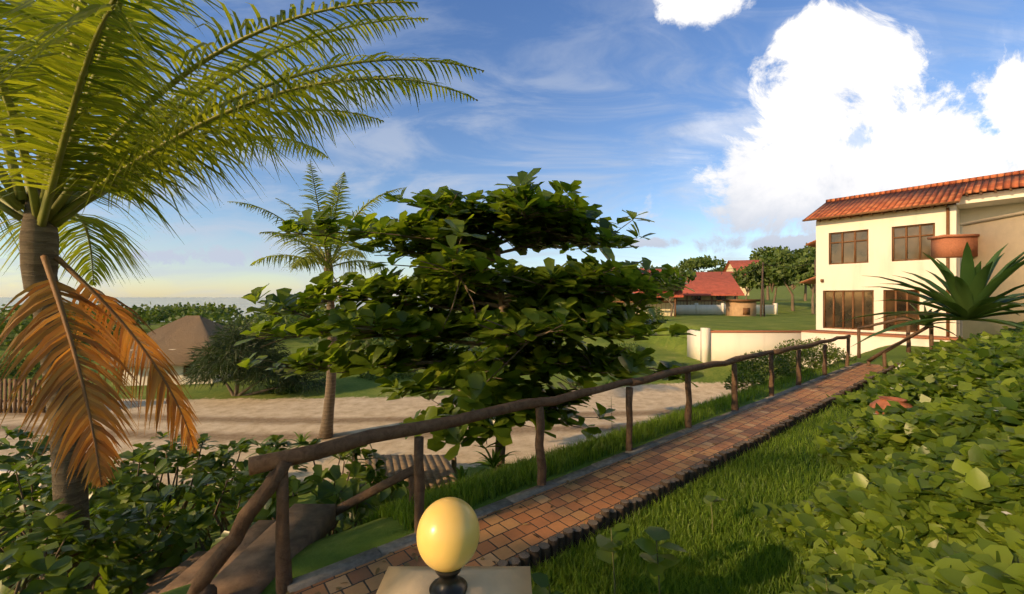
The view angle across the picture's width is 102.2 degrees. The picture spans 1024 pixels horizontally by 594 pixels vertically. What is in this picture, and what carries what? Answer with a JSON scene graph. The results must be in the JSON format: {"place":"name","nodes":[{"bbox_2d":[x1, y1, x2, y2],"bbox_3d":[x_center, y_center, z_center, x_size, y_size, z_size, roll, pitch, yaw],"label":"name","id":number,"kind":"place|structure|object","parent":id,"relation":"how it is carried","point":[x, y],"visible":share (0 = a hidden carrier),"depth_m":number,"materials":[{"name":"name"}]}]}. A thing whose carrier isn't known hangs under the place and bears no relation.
{"place":"outdoors","nodes":[
{"label":"outdoors","id":0,"kind":"place"},
{"bbox_2d":[0,469,51,512],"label":"white fence","id":1,"kind":"object","parent":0,"point":[41,486],"visible":0.03,"depth_m":7.85,"materials":[{"name":"paint"}]},
{"bbox_2d":[0,297,418,321],"bbox_3d":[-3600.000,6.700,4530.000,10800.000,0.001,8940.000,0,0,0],"label":"sea water","id":2,"kind":"structure","parent":0,"point":[238,302],"depth_m":614.84,"materials":[{"name":"liquid"}]},
{"bbox_2d":[0,284,986,593],"bbox_3d":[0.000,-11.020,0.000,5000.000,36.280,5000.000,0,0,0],"label":"ground","id":3,"kind":"structure","parent":0,"point":[226,416],"depth_m":14.03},
{"bbox_2d":[0,378,93,412],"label":"picket fence","id":4,"kind":"object","parent":3,"relation":"on","point":[21,391],"visible":0.31,"depth_m":14.63,"materials":[{"name":"brown wood"}]},
{"bbox_2d":[105,316,261,385],"bbox_3d":[-16.353,2.700,21.156,5.100,3.500,4.800,0,0,-7],"label":"thatched hut","id":5,"kind":"object","parent":3,"relation":"on","point":[175,340],"visible":0.47,"depth_m":19.72,"materials":[{"name":"brown plant"}]},
{"bbox_2d":[0,425,408,593],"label":"shrubs","id":6,"kind":"object","parent":3,"relation":"on","point":[125,512],"depth_m":4.99,"materials":[{"name":"green plant"}]},
{"bbox_2d":[127,504,335,593],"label":"rocks","id":7,"kind":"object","parent":3,"relation":"on","point":[248,567],"depth_m":3.63,"materials":[{"name":"stone"}]},
{"bbox_2d":[0,0,483,589],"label":"coconut palm","id":8,"kind":"object","parent":3,"relation":"on","point":[40,23],"depth_m":3.75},
{"bbox_2d":[0,0,483,484],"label":"coconut palm rachis","id":9,"kind":"object","parent":8,"relation":"attached to","point":[57,210],"visible":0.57,"depth_m":3.98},
{"bbox_2d":[180,313,326,395],"bbox_3d":[-10.537,2.414,17.224,5.986,3.655,3.961,0,0,-20],"label":"casuarina bush","id":10,"kind":"object","parent":3,"relation":"on","point":[214,363],"depth_m":16.48,"materials":[{"name":"green plant"}]},
{"bbox_2d":[187,460,413,593],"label":"stair railing","id":11,"kind":"object","parent":3,"relation":"on","point":[216,561],"visible":0.41,"depth_m":2.87,"materials":[{"name":"brown wood"}]},
{"bbox_2d":[229,161,405,439],"bbox_3d":[-5.525,0.283,12.140,4.897,7.895,4.968,0,0,0],"label":"coconut palm","id":12,"kind":"object","parent":3,"relation":"on","point":[306,262],"depth_m":11.78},
{"bbox_2d":[227,161,405,281],"bbox_3d":[-5.473,-1.530,12.224,4.544,4.275,4.245,0,0,40],"label":"coconut palm rachis","id":13,"kind":"object","parent":12,"relation":"attached to","point":[321,253],"visible":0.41,"depth_m":11.91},
{"bbox_2d":[0,243,815,393],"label":"trees","id":14,"kind":"object","parent":3,"relation":"on","point":[776,274],"depth_m":48.92,"materials":[{"name":"green plant"}]},
{"bbox_2d":[360,454,457,489],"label":"timber deck","id":15,"kind":"structure","parent":3,"relation":"on","point":[437,467],"depth_m":8.83,"materials":[{"name":"brown wood"}]},
{"bbox_2d":[376,566,531,593],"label":"lamp pillar","id":16,"kind":"structure","parent":3,"relation":"on","point":[478,579],"depth_m":1.84,"materials":[{"name":"paint"}]},
{"bbox_2d":[416,497,479,593],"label":"globe lamp","id":17,"kind":"object","parent":16,"relation":"on","point":[448,533],"visible":1,"depth_m":1.61,"materials":[{"name":"yellow glass"}]},
{"bbox_2d":[234,168,703,470],"bbox_3d":[-0.888,0.972,7.558,8.529,6.067,5.308,0,0,0],"label":"almond tree","id":18,"kind":"object","parent":3,"relation":"on","point":[464,373],"depth_m":6.86,"materials":[{"name":"green plant"}]},
{"bbox_2d":[245,358,831,488],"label":"small plants","id":19,"kind":"object","parent":3,"relation":"on","point":[494,460],"visible":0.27,"depth_m":7.26,"materials":[{"name":"green plant"}]},
{"bbox_2d":[248,335,850,593],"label":"walkway railing","id":20,"kind":"object","parent":3,"relation":"on","point":[262,463],"visible":0.81,"depth_m":3.80,"materials":[{"name":"brown wood"}]},
{"bbox_2d":[287,362,861,592],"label":"walkway kerb","id":21,"kind":"structure","parent":3,"relation":"on","point":[323,573],"depth_m":4.29,"materials":[{"name":"concrete"}]},
{"bbox_2d":[286,364,867,593],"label":"fallen leaves","id":22,"kind":"object","parent":3,"relation":"on","point":[416,557],"visible":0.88,"depth_m":4.21,"materials":[{"name":"brown plant"}]},
{"bbox_2d":[291,363,883,593],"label":"walkway tiles","id":23,"kind":"object","parent":3,"relation":"on","point":[505,533],"visible":0.64,"depth_m":4.43,"materials":[{"name":"ceramic"}]},
{"bbox_2d":[350,362,868,593],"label":"lawn grass","id":24,"kind":"structure","parent":3,"relation":"on","point":[476,487],"depth_m":3.98,"materials":[{"name":"green plant"}]},
{"bbox_2d":[531,403,844,593],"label":"seedlings","id":25,"kind":"object","parent":3,"relation":"on","point":[620,531],"depth_m":2.51,"materials":[{"name":"green plant"}]},
{"bbox_2d":[497,363,898,571],"bbox_3d":[4.030,2.083,6.313,19.406,0.274,0.130,0,0,-39],"label":"path edging","id":26,"kind":"object","parent":3,"relation":"on","point":[541,552],"visible":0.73,"depth_m":4.22,"materials":[{"name":"brown wood"}]},
{"bbox_2d":[580,260,815,316],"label":"utility poles","id":27,"kind":"object","parent":3,"relation":"on","point":[762,290],"visible":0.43,"depth_m":39.95,"materials":[{"name":"brown wood"}]},
{"bbox_2d":[0,263,812,325],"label":"overhead cables","id":28,"kind":"object","parent":27,"relation":"attached to","point":[280,325],"visible":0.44,"depth_m":38.55,"materials":[{"name":"black plastic"}]},
{"bbox_2d":[613,260,788,316],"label":"houses","id":29,"kind":"structure","parent":3,"relation":"on","point":[712,288],"depth_m":50.48,"materials":[{"name":"red tile"}]},
{"bbox_2d":[676,303,777,314],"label":"yard walls","id":30,"kind":"structure","parent":3,"relation":"on","point":[696,309],"depth_m":46.90,"materials":[{"name":"white paint"}]},
{"bbox_2d":[722,299,759,315],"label":"hut","id":31,"kind":"object","parent":3,"relation":"on","point":[740,307],"visible":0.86,"depth_m":41.00,"materials":[{"name":"beige paint"}]},
{"bbox_2d":[687,328,803,362],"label":"boundary wall","id":32,"kind":"structure","parent":3,"relation":"on","point":[704,345],"depth_m":21.88,"materials":[{"name":"white stucco"},{"name":"brick"}]},
{"bbox_2d":[722,337,856,392],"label":"walkway bushes","id":33,"kind":"object","parent":3,"relation":"on","point":[807,356],"depth_m":11.62,"materials":[{"name":"green plant"}]},
{"bbox_2d":[750,321,1023,593],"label":"ground cover","id":34,"kind":"object","parent":3,"relation":"on","point":[949,464],"depth_m":3.38,"materials":[{"name":"green plant"}]},
{"bbox_2d":[869,396,912,414],"bbox_3d":[6.270,1.853,6.800,0.600,0.360,0.600,0,0,0],"label":"clay pot","id":35,"kind":"object","parent":3,"relation":"on","point":[882,402],"visible":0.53,"depth_m":6.78,"materials":[{"name":"orange ceramic"}]},
{"bbox_2d":[857,317,933,368],"bbox_3d":[10.996,1.727,11.945,0.409,2.329,2.833,0,0,3],"label":"ramp railing","id":36,"kind":"object","parent":3,"relation":"on","point":[907,339],"visible":0.71,"depth_m":11.79,"materials":[{"name":"brown wood"}]},
{"bbox_2d":[800,188,1023,367],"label":"house","id":37,"kind":"structure","parent":3,"relation":"on","point":[850,250],"depth_m":19.80,"materials":[{"name":"white paint"}]},
{"bbox_2d":[804,170,1023,219],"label":"house roof","id":38,"kind":"structure","parent":37,"relation":"attached to","point":[948,191],"depth_m":20.30,"materials":[{"name":"orange tile"}]},
{"bbox_2d":[840,242,1023,347],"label":"agave plant","id":39,"kind":"object","parent":3,"relation":"on","point":[970,291],"visible":1,"depth_m":9.05,"materials":[{"name":"green plant"}]},
{"bbox_2d":[895,211,1023,368],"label":"beige annex","id":40,"kind":"object","parent":3,"relation":"on","point":[986,239],"visible":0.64,"depth_m":13.17,"materials":[{"name":"paint"}]},
{"bbox_2d":[0,0,1023,296],"label":"sky","id":41,"kind":"structure","parent":0,"point":[727,123],"materials":[{"name":"blue"}]}
]}

